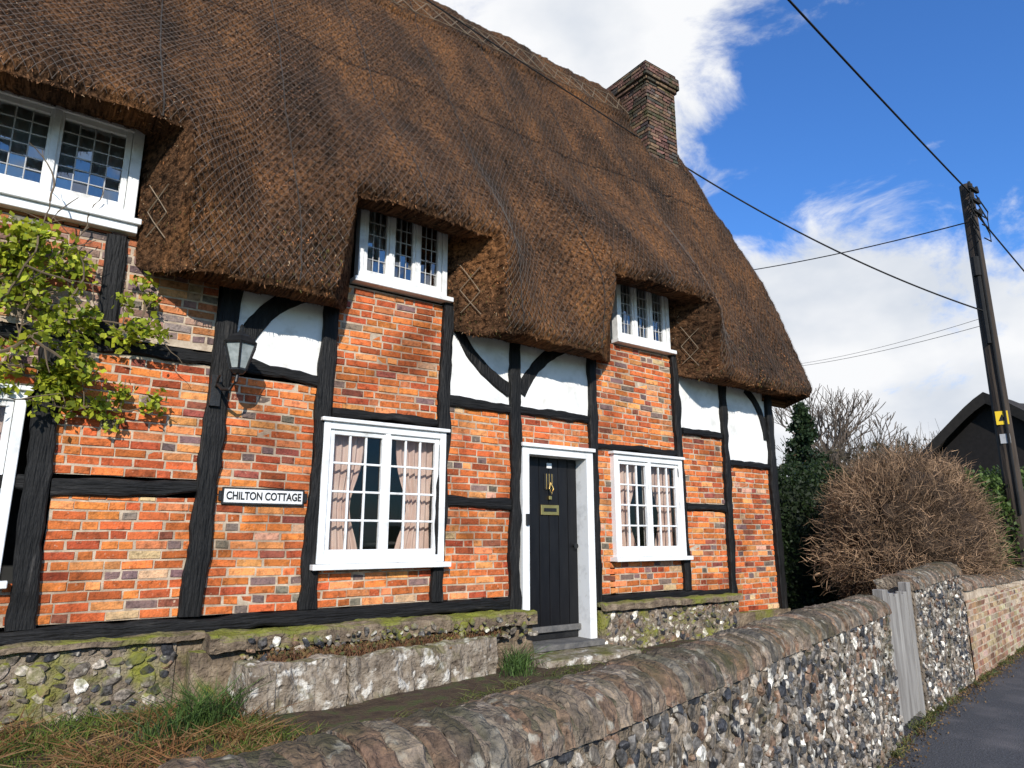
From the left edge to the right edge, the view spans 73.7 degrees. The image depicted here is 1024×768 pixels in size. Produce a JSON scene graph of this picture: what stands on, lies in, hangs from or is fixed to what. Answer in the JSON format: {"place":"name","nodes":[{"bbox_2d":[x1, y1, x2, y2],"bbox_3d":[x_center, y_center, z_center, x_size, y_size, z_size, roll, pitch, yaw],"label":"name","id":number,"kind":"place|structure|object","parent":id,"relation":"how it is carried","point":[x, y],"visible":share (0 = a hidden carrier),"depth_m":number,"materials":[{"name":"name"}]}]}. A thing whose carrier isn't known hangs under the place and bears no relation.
{"place":"outdoors","nodes":[
{"label":"outdoors","id":0,"kind":"place"},
{"bbox_2d":[0,639,699,767],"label":"garden ground","id":1,"kind":"structure","parent":0,"point":[385,707],"depth_m":5.00,"materials":[{"name":"green plant"}]},
{"bbox_2d":[227,635,510,719],"bbox_3d":[-0.944,2.371,5.597,2.569,0.459,0.686,9,-15,-35],"label":"stone raised bed","id":2,"kind":"object","parent":1,"relation":"on","point":[329,681],"visible":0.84,"depth_m":5.21,"materials":[{"name":"stone"}]},
{"bbox_2d":[254,627,502,661],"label":"dried bedding plants","id":3,"kind":"object","parent":2,"relation":"on","point":[307,652],"visible":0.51,"depth_m":5.55,"materials":[{"name":"brown plant"}]},
{"bbox_2d":[0,0,812,729],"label":"thatched cottage","id":4,"kind":"structure","parent":1,"relation":"on","point":[524,368],"depth_m":6.69,"materials":[{"name":"plant"}]},
{"bbox_2d":[0,142,182,433],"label":"climbing plant","id":5,"kind":"object","parent":4,"relation":"attached to","point":[69,368],"visible":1,"depth_m":4.95,"materials":[{"name":"green plant"}]},
{"bbox_2d":[208,324,256,406],"bbox_3d":[-2.254,-0.159,5.584,0.278,0.652,0.426,9,-15,-35],"label":"wall lantern","id":6,"kind":"object","parent":4,"relation":"attached to","point":[240,346],"depth_m":5.50,"materials":[{"name":"black metal"}]},
{"bbox_2d":[218,487,306,505],"bbox_3d":[-2.091,0.953,5.762,0.730,0.140,0.033,9,-15,-35],"label":"house name sign","id":7,"kind":"object","parent":4,"relation":"attached to","point":[254,496],"visible":1,"depth_m":5.74,"materials":[{"name":"white paint"}]},
{"bbox_2d":[519,442,604,652],"bbox_3d":[0.488,1.752,7.500,1.056,2.140,0.380,9,-15,-35],"label":"front door","id":8,"kind":"structure","parent":4,"relation":"in","point":[557,567],"depth_m":7.60,"materials":[{"name":"black paint"}]},
{"bbox_2d":[0,642,1023,767],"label":"grass","id":9,"kind":"structure","parent":1,"relation":"on","point":[241,732],"depth_m":4.22,"materials":[{"name":"green plant"}]},
{"bbox_2d":[777,461,877,609],"bbox_3d":[5.521,2.780,12.379,4.967,2.665,2.047,9,-15,-35],"label":"dark green hedge","id":10,"kind":"object","parent":1,"relation":"on","point":[798,488],"visible":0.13,"depth_m":10.98,"materials":[{"name":"green plant"}]},
{"bbox_2d":[799,435,1022,617],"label":"brown twiggy hedge","id":11,"kind":"object","parent":1,"relation":"on","point":[895,517],"visible":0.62,"depth_m":9.48,"materials":[{"name":"brown plant"}]},
{"bbox_2d":[922,465,1023,569],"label":"green hedge","id":12,"kind":"object","parent":1,"relation":"on","point":[994,484],"visible":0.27,"depth_m":12.57,"materials":[{"name":"green plant"}]},
{"bbox_2d":[434,0,1023,465],"label":"sky","id":13,"kind":"structure","parent":0,"point":[767,112],"materials":[{"name":"blue"}]},
{"bbox_2d":[883,651,1023,767],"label":"pavement","id":14,"kind":"structure","parent":0,"point":[989,733],"depth_m":5.73,"materials":[{"name":"grey asphalt"}]},
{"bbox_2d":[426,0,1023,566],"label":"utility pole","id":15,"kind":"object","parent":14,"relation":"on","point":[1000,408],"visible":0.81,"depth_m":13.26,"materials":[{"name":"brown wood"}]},
{"bbox_2d":[881,648,1023,767],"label":"leaf litter","id":16,"kind":"object","parent":14,"relation":"on","point":[955,707],"visible":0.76,"depth_m":6.58,"materials":[{"name":"brown plant"}]},
{"bbox_2d":[910,392,1023,476],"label":"neighbour thatched house","id":17,"kind":"structure","parent":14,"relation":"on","point":[969,429],"depth_m":26.90,"materials":[{"name":"thatch"},{"name":"black painted wood"}]},
{"bbox_2d":[962,580,1023,680],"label":"brick garden wall","id":18,"kind":"structure","parent":14,"relation":"on","point":[994,637],"depth_m":8.86,"materials":[{"name":"brick"}]},
{"bbox_2d":[960,567,1023,590],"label":"coping","id":19,"kind":"object","parent":18,"relation":"on","point":[972,582],"visible":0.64,"depth_m":9.10,"materials":[{"name":"brick"}]},
{"label":"ground","id":20,"kind":"structure","parent":0,"visible":0},
{"bbox_2d":[527,614,904,767],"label":"flint garden wall","id":21,"kind":"structure","parent":20,"relation":"on","point":[831,702],"depth_m":3.51,"materials":[{"name":"grey stone"}]},
{"bbox_2d":[158,594,891,767],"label":"coping","id":22,"kind":"object","parent":21,"relation":"on","point":[525,726],"visible":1,"depth_m":2.09,"materials":[{"name":"stone"}]},
{"bbox_2d":[872,582,925,736],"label":"wooden gate","id":23,"kind":"structure","parent":21,"relation":"attached to","point":[906,659],"depth_m":6.09,"materials":[{"name":"grey wood"}]},
{"bbox_2d":[778,401,829,483],"bbox_3d":[14.326,4.838,33.214,4.952,8.279,4.393,-5,-14,22],"label":"conifer tree","id":24,"kind":"object","parent":20,"relation":"on","point":[802,440],"visible":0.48,"depth_m":33.47,"materials":[{"name":"green plant"}]},
{"bbox_2d":[772,384,885,464],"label":"bare tree","id":25,"kind":"object","parent":20,"relation":"on","point":[820,416],"visible":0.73,"depth_m":44.22,"materials":[{"name":"brown plant"}]},
{"bbox_2d":[775,409,913,464],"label":"bare tree","id":26,"kind":"object","parent":20,"relation":"on","point":[848,431],"visible":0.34,"depth_m":42.94,"materials":[{"name":"brown plant"}]},
{"bbox_2d":[775,419,939,486],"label":"distant trees","id":27,"kind":"object","parent":20,"relation":"on","point":[843,455],"depth_m":37.55,"materials":[{"name":"brown plant"}]},
{"bbox_2d":[846,437,916,469],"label":"bare tree","id":28,"kind":"object","parent":20,"relation":"on","point":[894,447],"visible":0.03,"depth_m":47.16,"materials":[{"name":"brown plant"}]},
{"bbox_2d":[892,431,938,449],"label":"bare tree","id":29,"kind":"object","parent":20,"relation":"on","point":[923,440],"visible":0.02,"depth_m":50.39,"materials":[{"name":"brown plant"}]},
{"bbox_2d":[873,575,974,712],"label":"flint garden wall","id":30,"kind":"structure","parent":20,"relation":"on","point":[942,632],"depth_m":6.97,"materials":[{"name":"grey stone"}]},
{"bbox_2d":[875,561,961,590],"bbox_3d":[4.435,2.056,7.386,0.377,0.223,2.079,-12,-17,42],"label":"coping","id":31,"kind":"object","parent":30,"relation":"on","point":[925,572],"visible":0.97,"depth_m":6.98,"materials":[{"name":"stone"}]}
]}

